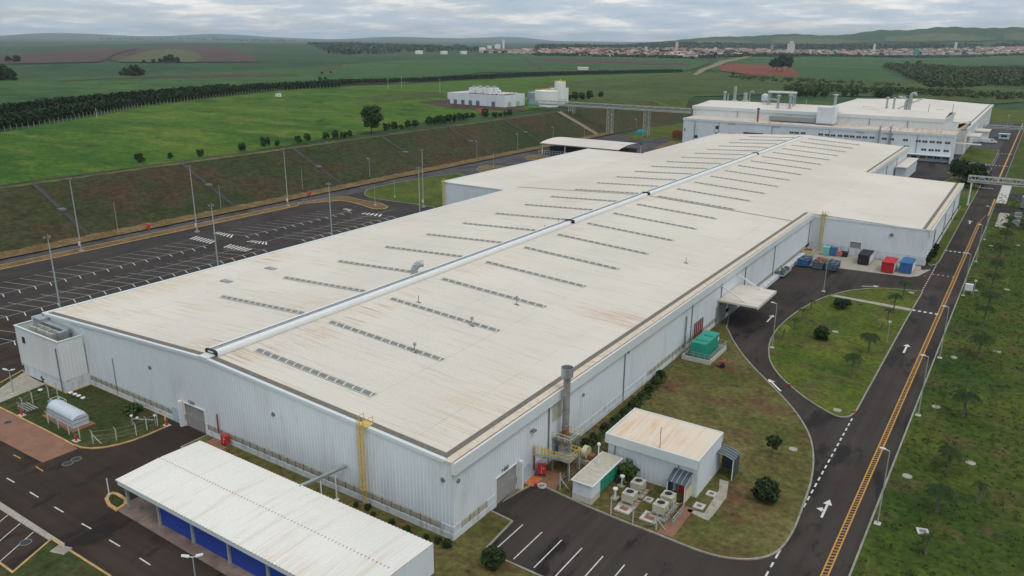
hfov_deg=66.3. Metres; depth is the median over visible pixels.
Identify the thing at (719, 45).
woodland
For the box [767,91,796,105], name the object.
roof frame
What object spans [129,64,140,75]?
field tree
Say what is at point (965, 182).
leafy shrub
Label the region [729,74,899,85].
scrubland
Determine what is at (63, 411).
gas tank
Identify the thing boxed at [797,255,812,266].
skip container
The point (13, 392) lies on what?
street lamp
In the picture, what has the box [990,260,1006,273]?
palm tree
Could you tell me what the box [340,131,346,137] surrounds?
bushy tree
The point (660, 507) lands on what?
condenser unit
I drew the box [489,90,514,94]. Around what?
pipe rack
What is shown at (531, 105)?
green container
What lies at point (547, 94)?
storage tank
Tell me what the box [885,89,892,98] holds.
bushy tree
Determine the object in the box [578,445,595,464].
fan unit
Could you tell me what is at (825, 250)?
waste bin
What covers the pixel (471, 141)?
drain channel
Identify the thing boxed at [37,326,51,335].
air handler
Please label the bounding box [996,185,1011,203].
footpath
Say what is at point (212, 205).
lighting mast
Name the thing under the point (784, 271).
scrap trailer
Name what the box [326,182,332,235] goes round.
lighting mast
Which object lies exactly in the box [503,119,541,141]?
drain channel
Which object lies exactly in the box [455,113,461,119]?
bushy tree
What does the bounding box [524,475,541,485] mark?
orange paint mark
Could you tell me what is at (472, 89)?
cooling tower
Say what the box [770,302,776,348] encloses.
street lamp
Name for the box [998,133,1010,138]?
guard kiosk
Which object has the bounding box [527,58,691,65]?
bare field
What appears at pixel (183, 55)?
olive field
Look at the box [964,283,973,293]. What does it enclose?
white cabinet
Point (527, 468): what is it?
side door
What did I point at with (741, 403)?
lawn
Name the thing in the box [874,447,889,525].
street lamp
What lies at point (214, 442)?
brick paving
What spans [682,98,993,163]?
process building
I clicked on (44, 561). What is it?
lawn
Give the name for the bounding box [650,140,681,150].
verge
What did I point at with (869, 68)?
field
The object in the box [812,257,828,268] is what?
skip container
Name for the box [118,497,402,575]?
shelter base
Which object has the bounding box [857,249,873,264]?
skip container
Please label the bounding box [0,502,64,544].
pavement
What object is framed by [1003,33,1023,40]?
hill field
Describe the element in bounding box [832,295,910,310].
footpath
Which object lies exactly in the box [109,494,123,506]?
shelter island
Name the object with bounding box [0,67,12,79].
field tree
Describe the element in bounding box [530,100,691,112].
pipe bridge
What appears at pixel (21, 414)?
fire hydrant
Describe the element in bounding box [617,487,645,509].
condenser unit
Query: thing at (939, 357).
street lamp
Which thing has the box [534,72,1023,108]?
pasture slope
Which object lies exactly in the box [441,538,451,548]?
wall shrub
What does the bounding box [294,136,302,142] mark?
bushy tree
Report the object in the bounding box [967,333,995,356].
tree
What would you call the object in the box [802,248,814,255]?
skip container
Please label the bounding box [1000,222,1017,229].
palm tree
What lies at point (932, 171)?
service yard
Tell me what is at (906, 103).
roof stack
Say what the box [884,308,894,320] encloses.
palm tree
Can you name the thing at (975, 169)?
broad tree
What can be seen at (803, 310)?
palm tree
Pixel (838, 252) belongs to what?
waste bin
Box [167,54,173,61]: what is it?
field tree
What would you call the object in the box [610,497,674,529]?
wire fence
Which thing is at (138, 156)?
bushy tree
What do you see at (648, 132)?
bridge tower
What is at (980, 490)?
palm tree
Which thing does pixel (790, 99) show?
roof stack
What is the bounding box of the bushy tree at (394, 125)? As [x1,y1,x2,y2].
[391,121,398,129]
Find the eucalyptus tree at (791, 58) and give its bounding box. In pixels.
[785,56,794,67]
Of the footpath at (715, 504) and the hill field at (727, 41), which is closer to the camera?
the footpath at (715, 504)
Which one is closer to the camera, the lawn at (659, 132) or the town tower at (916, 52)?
the lawn at (659, 132)
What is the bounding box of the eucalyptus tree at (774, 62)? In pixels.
[771,57,778,70]
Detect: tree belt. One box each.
[0,69,682,128]
[0,83,229,113]
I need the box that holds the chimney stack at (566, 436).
[553,365,580,454]
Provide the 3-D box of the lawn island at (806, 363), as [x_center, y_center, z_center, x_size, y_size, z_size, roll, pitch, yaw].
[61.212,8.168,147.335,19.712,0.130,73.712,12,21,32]
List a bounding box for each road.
[0,122,1013,526]
[0,316,225,575]
[492,244,936,575]
[767,123,1023,575]
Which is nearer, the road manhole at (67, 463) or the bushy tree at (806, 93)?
the road manhole at (67, 463)
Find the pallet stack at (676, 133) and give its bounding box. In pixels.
[672,129,682,137]
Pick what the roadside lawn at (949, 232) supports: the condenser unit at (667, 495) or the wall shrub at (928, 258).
the wall shrub at (928, 258)
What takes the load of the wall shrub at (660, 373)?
on the lawn at (741, 403)
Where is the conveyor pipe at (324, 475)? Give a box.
[299,465,346,500]
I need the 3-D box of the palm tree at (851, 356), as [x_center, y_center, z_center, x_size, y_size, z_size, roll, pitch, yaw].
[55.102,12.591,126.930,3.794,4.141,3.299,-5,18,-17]
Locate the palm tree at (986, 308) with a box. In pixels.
[975,305,997,326]
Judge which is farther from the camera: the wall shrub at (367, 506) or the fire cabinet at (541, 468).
the fire cabinet at (541, 468)
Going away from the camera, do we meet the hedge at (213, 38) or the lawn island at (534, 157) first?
the lawn island at (534, 157)
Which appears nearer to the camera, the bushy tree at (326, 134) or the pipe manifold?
the pipe manifold
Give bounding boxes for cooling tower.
[469,86,478,92]
[476,86,482,93]
[483,86,492,94]
[492,86,498,92]
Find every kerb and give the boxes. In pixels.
[0,196,388,269]
[0,370,166,448]
[0,537,111,575]
[105,492,126,511]
[180,434,542,575]
[364,173,465,208]
[502,316,813,559]
[768,288,922,417]
[848,131,1023,575]
[927,177,980,265]
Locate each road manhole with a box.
[19,539,31,545]
[62,461,73,465]
[70,456,81,461]
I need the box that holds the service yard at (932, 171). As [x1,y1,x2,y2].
[909,161,983,208]
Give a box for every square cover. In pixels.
[613,505,632,514]
[639,510,657,524]
[643,496,653,503]
[692,502,705,509]
[705,490,717,497]
[916,527,929,534]
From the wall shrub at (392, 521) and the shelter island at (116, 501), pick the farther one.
the shelter island at (116, 501)
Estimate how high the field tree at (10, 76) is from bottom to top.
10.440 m
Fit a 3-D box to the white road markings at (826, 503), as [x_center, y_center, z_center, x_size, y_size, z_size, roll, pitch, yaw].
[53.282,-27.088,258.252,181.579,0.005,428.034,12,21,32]
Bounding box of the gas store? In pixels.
[571,451,622,504]
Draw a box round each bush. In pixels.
[123,402,143,414]
[480,545,506,571]
[750,476,781,504]
[813,325,830,340]
[833,297,852,309]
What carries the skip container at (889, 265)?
on the container yard slab at (848, 262)
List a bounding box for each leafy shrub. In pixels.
[615,458,639,484]
[958,176,970,187]
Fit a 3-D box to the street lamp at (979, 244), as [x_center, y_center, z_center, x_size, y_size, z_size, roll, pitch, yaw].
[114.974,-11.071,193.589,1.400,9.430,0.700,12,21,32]
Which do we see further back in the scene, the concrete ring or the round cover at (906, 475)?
the round cover at (906, 475)
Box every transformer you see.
[1009,218,1021,228]
[1010,214,1022,224]
[1011,211,1023,220]
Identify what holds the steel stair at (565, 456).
on the lawn at (741, 403)
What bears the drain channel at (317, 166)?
on the embankment
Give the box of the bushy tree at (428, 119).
[425,116,431,123]
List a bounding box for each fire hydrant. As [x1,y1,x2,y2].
[18,409,25,416]
[71,434,80,442]
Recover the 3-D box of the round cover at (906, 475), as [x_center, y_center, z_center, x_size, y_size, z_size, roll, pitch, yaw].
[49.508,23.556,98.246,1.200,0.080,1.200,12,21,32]
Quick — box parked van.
[980,138,996,143]
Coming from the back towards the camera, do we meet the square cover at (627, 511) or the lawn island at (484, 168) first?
the lawn island at (484, 168)
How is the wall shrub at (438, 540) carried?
on the lawn at (462, 556)
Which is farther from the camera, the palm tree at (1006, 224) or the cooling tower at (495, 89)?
the cooling tower at (495, 89)
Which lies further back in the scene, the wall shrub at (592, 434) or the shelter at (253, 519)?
the wall shrub at (592, 434)
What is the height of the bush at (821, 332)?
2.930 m
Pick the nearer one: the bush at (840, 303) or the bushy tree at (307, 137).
the bush at (840, 303)
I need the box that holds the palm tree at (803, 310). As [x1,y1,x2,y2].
[798,308,807,319]
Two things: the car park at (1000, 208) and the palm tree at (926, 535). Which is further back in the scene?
the car park at (1000, 208)
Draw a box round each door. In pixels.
[172,406,179,422]
[183,402,206,433]
[495,462,517,506]
[524,463,529,482]
[600,462,619,492]
[678,485,684,493]
[715,302,726,325]
[728,304,736,315]
[848,241,861,249]
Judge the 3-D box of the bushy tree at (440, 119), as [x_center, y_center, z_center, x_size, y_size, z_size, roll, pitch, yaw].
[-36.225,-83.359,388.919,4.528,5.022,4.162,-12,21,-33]
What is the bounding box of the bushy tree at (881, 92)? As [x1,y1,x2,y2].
[873,87,888,98]
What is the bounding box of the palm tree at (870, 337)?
[860,332,881,352]
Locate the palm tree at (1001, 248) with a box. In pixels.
[992,245,1010,260]
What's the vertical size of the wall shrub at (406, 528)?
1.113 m
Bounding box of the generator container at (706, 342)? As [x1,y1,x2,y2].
[690,330,719,359]
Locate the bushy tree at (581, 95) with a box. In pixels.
[578,92,585,98]
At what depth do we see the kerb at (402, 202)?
266.02 m
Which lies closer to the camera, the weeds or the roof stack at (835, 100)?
the weeds
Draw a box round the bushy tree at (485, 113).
[481,108,489,117]
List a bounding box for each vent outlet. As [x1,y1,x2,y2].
[610,487,619,501]
[617,474,626,488]
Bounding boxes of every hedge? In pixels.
[100,37,295,40]
[531,52,1023,58]
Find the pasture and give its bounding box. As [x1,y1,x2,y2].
[0,73,694,184]
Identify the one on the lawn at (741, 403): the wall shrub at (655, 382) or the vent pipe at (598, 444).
the wall shrub at (655, 382)
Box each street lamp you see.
[2,368,16,393]
[181,553,202,575]
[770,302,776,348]
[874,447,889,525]
[915,354,928,416]
[937,305,948,358]
[961,253,970,295]
[974,224,982,261]
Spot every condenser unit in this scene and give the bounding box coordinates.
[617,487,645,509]
[630,477,653,498]
[648,498,676,522]
[660,489,682,511]
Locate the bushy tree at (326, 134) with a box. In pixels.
[322,132,329,138]
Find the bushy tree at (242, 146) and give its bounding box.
[238,142,245,150]
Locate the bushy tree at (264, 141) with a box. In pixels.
[260,137,270,145]
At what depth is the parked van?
424.25 m
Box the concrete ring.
[534,483,545,488]
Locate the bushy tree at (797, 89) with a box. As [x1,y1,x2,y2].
[793,87,804,96]
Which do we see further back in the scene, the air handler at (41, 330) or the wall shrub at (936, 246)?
the wall shrub at (936, 246)
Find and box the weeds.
[575,373,668,453]
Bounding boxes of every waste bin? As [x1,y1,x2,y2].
[822,246,829,254]
[830,246,837,255]
[836,250,843,255]
[842,251,848,256]
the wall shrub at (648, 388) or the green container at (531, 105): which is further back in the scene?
the green container at (531, 105)
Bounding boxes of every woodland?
[307,42,479,54]
[534,41,1023,48]
[883,62,1023,87]
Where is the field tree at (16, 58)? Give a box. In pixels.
[11,55,20,61]
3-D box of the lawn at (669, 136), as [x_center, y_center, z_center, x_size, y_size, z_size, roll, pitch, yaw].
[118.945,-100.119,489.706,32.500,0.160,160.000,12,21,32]
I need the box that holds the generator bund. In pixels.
[681,339,726,364]
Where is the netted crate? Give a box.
[634,129,646,135]
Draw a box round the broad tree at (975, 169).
[961,162,991,187]
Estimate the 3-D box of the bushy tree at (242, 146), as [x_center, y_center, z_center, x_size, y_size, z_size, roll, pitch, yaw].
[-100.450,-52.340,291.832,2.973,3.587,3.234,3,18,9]
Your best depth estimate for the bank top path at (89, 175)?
280.62 m
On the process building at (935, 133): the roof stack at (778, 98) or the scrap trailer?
the roof stack at (778, 98)
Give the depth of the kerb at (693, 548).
90.74 m
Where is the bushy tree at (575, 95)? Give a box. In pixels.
[571,91,578,98]
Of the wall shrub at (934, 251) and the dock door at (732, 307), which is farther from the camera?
the wall shrub at (934, 251)
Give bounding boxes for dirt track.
[63,74,298,80]
[317,65,340,72]
[522,58,543,68]
[693,56,751,74]
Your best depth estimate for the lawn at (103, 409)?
112.76 m
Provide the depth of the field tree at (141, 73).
1107.50 m
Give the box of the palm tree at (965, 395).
[950,390,983,417]
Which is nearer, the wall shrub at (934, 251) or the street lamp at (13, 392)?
the street lamp at (13, 392)
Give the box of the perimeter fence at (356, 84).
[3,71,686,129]
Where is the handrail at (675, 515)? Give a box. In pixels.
[665,503,683,526]
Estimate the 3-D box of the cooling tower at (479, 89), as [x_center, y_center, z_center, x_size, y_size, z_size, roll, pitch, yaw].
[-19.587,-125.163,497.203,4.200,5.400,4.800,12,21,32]
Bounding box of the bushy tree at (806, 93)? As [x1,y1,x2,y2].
[801,90,808,96]
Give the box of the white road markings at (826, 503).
[0,153,1011,575]
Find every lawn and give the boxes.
[0,371,164,446]
[0,540,106,575]
[183,435,537,575]
[365,173,464,207]
[506,317,812,557]
[624,123,682,139]
[664,126,682,141]
[929,177,979,264]
[960,148,998,163]
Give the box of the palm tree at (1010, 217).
[1005,216,1016,222]
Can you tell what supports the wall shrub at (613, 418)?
on the lawn at (741, 403)
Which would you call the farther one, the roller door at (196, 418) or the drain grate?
the roller door at (196, 418)
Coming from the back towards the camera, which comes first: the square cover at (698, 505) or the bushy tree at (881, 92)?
the bushy tree at (881, 92)
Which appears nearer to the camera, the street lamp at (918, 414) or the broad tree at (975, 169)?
the street lamp at (918, 414)
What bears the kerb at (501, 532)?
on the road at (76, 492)
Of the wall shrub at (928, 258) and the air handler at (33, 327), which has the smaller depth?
the air handler at (33, 327)
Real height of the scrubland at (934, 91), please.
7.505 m
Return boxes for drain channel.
[32,184,90,234]
[180,163,233,205]
[292,148,343,184]
[380,136,429,167]
[448,127,492,154]
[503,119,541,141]
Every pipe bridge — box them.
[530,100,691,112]
[967,175,1023,186]
[983,124,1023,129]
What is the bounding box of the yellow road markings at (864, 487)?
[14,123,1023,575]
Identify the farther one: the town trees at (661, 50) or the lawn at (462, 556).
the town trees at (661, 50)
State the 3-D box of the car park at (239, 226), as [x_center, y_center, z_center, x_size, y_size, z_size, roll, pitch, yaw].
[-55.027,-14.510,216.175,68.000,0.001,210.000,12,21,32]
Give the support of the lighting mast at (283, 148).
on the access road at (520, 158)
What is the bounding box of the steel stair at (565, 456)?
[533,442,579,475]
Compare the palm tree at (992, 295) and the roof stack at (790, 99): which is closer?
the palm tree at (992, 295)
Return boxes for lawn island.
[478,165,507,171]
[526,154,548,159]
[769,288,921,415]
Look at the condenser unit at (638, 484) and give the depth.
93.48 m
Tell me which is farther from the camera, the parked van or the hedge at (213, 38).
the hedge at (213, 38)
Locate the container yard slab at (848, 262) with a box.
[795,250,930,276]
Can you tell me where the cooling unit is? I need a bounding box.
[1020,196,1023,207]
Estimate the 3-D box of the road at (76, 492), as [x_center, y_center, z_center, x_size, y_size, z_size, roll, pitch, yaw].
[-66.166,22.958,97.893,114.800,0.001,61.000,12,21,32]
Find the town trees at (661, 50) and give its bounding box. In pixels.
[483,47,1023,54]
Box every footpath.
[0,372,44,401]
[687,479,728,519]
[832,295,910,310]
[995,213,1009,227]
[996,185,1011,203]
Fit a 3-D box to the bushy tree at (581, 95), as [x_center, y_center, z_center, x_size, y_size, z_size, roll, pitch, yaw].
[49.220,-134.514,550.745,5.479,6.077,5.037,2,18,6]
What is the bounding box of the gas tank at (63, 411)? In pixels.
[42,397,95,432]
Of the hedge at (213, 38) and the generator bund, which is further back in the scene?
the hedge at (213, 38)
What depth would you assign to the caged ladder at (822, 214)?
201.64 m
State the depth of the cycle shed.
368.47 m
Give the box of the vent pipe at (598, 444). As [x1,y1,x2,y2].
[597,442,600,463]
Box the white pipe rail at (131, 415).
[130,414,155,425]
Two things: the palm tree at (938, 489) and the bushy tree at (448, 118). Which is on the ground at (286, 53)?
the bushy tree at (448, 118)
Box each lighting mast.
[43,234,60,307]
[66,177,83,251]
[187,164,199,232]
[208,203,218,265]
[281,147,289,205]
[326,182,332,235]
[416,166,420,211]
[420,149,425,207]
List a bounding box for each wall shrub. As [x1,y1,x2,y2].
[364,503,371,510]
[388,518,395,525]
[401,524,411,532]
[434,536,442,544]
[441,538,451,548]
[581,437,590,444]
[589,432,596,437]
[600,422,608,430]
[610,416,616,421]
[619,408,626,414]
[626,400,635,407]
[644,384,652,392]
[652,379,658,385]
[656,370,664,378]
[921,255,931,262]
[930,249,937,256]
[933,243,939,250]
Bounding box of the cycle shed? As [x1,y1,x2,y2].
[540,137,643,154]
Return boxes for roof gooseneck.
[410,260,423,274]
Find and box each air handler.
[29,323,43,332]
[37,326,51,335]
[44,329,59,340]
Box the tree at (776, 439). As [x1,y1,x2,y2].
[766,435,782,456]
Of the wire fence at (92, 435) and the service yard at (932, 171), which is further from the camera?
the service yard at (932, 171)
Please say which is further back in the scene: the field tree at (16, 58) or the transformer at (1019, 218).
the field tree at (16, 58)
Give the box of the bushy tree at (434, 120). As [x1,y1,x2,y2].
[430,117,436,124]
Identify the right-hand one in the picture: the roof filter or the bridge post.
the bridge post
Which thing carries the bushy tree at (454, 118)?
on the ground at (286, 53)
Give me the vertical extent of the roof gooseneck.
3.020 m
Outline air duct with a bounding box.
[31,314,70,340]
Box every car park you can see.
[0,173,449,320]
[993,205,1023,214]
[1008,192,1023,200]
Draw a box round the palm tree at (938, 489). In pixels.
[924,483,957,512]
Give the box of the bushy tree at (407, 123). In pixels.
[404,120,411,126]
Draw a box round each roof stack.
[731,86,736,100]
[742,93,748,101]
[756,108,759,121]
[776,95,780,107]
[787,94,792,108]
[832,94,837,105]
[904,98,912,109]
[908,92,917,109]
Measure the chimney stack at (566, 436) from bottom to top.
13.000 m
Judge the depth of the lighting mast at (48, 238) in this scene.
138.79 m
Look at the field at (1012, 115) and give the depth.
594.17 m
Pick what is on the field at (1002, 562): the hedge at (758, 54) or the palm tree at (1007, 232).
the palm tree at (1007, 232)
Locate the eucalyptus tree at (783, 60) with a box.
[777,55,789,69]
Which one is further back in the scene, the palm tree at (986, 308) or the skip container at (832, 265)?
the skip container at (832, 265)
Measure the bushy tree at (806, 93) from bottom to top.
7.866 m
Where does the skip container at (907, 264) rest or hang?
on the container yard slab at (848, 262)
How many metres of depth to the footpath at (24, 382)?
121.49 m
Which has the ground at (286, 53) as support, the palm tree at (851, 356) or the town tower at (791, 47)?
the town tower at (791, 47)
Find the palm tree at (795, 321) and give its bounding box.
[790,318,798,329]
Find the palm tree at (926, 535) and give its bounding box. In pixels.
[917,533,938,555]
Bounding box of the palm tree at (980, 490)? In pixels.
[970,480,991,503]
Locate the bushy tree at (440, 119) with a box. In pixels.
[436,115,443,123]
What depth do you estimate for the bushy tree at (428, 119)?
383.18 m
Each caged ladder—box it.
[356,413,373,503]
[442,179,445,205]
[818,211,827,250]
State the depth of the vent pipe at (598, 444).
94.75 m
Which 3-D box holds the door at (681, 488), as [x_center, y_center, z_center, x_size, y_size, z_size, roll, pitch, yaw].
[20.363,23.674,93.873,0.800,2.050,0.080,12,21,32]
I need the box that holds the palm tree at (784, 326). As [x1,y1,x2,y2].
[777,324,792,339]
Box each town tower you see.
[787,41,794,52]
[913,49,918,54]
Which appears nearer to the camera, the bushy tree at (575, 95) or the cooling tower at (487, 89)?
the cooling tower at (487, 89)
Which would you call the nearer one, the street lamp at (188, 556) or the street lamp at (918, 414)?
the street lamp at (188, 556)
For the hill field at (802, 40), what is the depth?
5123.29 m
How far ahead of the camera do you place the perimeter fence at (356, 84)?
539.37 m
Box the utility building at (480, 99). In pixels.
[447,91,524,106]
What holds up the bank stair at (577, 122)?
on the embankment
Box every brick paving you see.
[0,409,76,462]
[205,438,230,449]
[534,470,564,489]
[657,506,693,536]
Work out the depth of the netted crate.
444.69 m
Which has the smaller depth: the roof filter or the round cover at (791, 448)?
the round cover at (791, 448)
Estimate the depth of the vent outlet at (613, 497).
92.71 m
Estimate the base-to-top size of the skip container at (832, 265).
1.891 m
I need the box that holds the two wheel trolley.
[712,360,725,367]
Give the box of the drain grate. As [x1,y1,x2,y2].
[50,545,71,554]
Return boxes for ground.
[0,26,1023,259]
[356,91,444,100]
[422,100,524,110]
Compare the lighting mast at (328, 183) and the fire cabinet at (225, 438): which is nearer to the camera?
the fire cabinet at (225, 438)
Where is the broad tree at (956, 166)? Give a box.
[948,159,971,179]
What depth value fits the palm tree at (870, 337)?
135.75 m
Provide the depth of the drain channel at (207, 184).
255.14 m
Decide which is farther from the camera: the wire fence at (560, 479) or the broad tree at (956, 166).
the broad tree at (956, 166)
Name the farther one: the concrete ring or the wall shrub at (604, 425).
the wall shrub at (604, 425)
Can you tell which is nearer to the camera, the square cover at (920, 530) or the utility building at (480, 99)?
the square cover at (920, 530)
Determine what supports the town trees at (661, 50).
on the ground at (286, 53)
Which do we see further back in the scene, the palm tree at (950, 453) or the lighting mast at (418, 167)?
the lighting mast at (418, 167)
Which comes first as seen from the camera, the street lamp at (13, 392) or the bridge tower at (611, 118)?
the street lamp at (13, 392)
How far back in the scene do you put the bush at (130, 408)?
112.37 m
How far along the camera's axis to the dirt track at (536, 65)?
1734.26 m
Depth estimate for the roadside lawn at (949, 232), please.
245.05 m
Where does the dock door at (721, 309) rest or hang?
in the factory hall
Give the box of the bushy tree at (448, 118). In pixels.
[446,114,451,121]
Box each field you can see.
[0,47,138,63]
[0,55,708,112]
[108,46,259,61]
[115,49,200,61]
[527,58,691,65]
[693,39,753,43]
[707,55,1023,79]
[719,64,798,75]
[771,36,870,43]
[800,101,1023,141]
[851,132,1023,575]
[885,32,996,41]
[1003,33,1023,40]
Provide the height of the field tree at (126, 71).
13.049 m
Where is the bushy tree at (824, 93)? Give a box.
[820,89,829,96]
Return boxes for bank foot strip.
[0,131,617,258]
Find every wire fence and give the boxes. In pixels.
[20,383,57,404]
[45,411,79,438]
[89,412,157,443]
[556,447,587,489]
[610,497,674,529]
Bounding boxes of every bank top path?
[0,109,575,188]
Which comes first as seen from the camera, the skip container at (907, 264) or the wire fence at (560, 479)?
the wire fence at (560, 479)
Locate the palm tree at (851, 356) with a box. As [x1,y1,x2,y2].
[844,353,865,376]
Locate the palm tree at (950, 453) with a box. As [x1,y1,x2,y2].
[937,448,962,475]
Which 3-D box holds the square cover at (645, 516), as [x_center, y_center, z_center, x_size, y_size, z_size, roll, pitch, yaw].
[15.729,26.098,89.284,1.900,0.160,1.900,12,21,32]
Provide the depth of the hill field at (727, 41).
5249.33 m
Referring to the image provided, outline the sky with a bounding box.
[0,0,1023,41]
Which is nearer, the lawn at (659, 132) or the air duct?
the air duct
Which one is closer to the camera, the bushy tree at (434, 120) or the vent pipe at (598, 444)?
the vent pipe at (598, 444)
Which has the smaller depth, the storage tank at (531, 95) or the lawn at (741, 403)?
the lawn at (741, 403)
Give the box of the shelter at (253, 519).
[115,441,433,575]
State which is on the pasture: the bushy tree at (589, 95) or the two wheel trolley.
the bushy tree at (589, 95)
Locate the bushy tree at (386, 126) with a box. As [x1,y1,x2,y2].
[382,123,390,130]
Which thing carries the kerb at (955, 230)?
on the service yard at (932, 171)
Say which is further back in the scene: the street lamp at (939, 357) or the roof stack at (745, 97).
the roof stack at (745, 97)
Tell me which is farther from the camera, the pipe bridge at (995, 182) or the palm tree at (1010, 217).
the pipe bridge at (995, 182)
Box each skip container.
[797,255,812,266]
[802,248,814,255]
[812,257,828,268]
[824,258,841,270]
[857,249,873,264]
[881,256,897,272]
[899,257,915,273]
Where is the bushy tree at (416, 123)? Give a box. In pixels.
[411,120,418,126]
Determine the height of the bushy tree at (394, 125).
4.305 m
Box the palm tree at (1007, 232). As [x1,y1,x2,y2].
[998,229,1013,244]
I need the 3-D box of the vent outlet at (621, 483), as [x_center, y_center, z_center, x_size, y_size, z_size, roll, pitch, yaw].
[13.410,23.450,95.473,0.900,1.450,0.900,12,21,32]
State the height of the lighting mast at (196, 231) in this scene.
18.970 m
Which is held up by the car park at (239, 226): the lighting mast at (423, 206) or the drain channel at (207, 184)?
the lighting mast at (423, 206)
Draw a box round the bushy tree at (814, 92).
[809,87,820,97]
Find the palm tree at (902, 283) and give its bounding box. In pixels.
[897,280,913,296]
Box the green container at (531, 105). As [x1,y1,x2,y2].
[527,102,537,106]
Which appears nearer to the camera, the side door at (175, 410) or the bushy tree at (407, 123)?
the side door at (175, 410)
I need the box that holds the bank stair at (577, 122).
[558,111,598,133]
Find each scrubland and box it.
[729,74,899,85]
[781,82,1023,99]
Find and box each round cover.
[788,446,797,450]
[902,473,911,478]
[965,460,975,464]
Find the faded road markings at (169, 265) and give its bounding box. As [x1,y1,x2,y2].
[0,194,953,344]
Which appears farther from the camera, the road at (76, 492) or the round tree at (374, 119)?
the round tree at (374, 119)
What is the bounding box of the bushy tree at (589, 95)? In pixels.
[586,90,593,98]
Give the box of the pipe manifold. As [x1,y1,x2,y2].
[16,402,37,412]
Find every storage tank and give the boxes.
[528,90,534,101]
[535,88,558,106]
[551,87,568,100]
[554,79,565,103]
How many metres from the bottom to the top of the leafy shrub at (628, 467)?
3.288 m
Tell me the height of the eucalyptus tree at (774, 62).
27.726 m
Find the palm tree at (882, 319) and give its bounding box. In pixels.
[876,318,887,330]
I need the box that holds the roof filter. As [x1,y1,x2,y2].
[761,93,776,102]
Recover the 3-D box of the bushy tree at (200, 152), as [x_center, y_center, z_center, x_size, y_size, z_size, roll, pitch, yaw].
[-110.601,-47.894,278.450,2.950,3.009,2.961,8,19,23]
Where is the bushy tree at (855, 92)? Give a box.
[850,88,858,96]
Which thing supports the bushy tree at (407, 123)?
on the ground at (286, 53)
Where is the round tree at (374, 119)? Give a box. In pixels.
[360,104,383,132]
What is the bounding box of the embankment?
[0,101,699,251]
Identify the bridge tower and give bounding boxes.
[606,109,613,132]
[642,110,650,136]
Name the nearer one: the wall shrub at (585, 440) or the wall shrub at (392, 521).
the wall shrub at (392, 521)
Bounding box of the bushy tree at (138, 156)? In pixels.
[134,152,145,161]
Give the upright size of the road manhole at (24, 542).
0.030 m
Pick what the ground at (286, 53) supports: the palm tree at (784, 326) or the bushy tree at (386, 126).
the bushy tree at (386, 126)
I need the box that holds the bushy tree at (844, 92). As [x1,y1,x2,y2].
[841,89,847,95]
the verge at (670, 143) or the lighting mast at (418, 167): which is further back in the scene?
the verge at (670, 143)
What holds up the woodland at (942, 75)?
on the ground at (286, 53)
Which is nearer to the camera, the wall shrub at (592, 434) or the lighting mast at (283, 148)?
the wall shrub at (592, 434)
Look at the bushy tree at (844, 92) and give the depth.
773.66 m
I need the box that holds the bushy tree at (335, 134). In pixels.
[331,130,338,137]
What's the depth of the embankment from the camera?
271.18 m
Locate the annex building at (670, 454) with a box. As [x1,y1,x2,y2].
[605,408,739,504]
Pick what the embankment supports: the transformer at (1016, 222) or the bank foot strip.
the bank foot strip
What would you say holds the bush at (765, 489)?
on the lawn at (741, 403)
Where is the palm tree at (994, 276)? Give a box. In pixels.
[984,273,1001,290]
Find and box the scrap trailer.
[775,266,791,277]
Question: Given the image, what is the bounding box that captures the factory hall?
[13,133,963,539]
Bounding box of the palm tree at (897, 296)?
[886,293,903,311]
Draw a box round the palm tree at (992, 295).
[980,291,1001,305]
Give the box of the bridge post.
[966,181,972,205]
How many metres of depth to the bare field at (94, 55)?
2020.78 m
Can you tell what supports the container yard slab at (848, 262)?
on the service road at (554, 518)
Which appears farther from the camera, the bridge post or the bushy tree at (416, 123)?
the bushy tree at (416, 123)
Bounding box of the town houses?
[481,46,1023,54]
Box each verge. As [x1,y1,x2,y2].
[0,196,387,268]
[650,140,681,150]
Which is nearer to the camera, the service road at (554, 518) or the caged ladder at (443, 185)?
the service road at (554, 518)
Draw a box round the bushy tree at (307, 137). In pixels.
[303,133,311,139]
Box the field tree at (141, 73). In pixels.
[137,69,144,75]
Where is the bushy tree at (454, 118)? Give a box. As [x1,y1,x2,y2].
[450,114,456,121]
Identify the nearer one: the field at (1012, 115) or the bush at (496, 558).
the bush at (496, 558)
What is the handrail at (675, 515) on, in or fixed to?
on the brick paving at (670, 531)
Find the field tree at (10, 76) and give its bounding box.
[7,71,18,79]
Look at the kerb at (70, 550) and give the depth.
81.17 m
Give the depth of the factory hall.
127.13 m
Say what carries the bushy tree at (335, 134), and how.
on the ground at (286, 53)
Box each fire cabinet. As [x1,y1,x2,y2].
[220,433,229,446]
[537,463,546,476]
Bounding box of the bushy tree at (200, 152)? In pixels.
[196,149,203,155]
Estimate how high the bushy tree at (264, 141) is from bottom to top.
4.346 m
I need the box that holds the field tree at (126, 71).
[122,67,129,75]

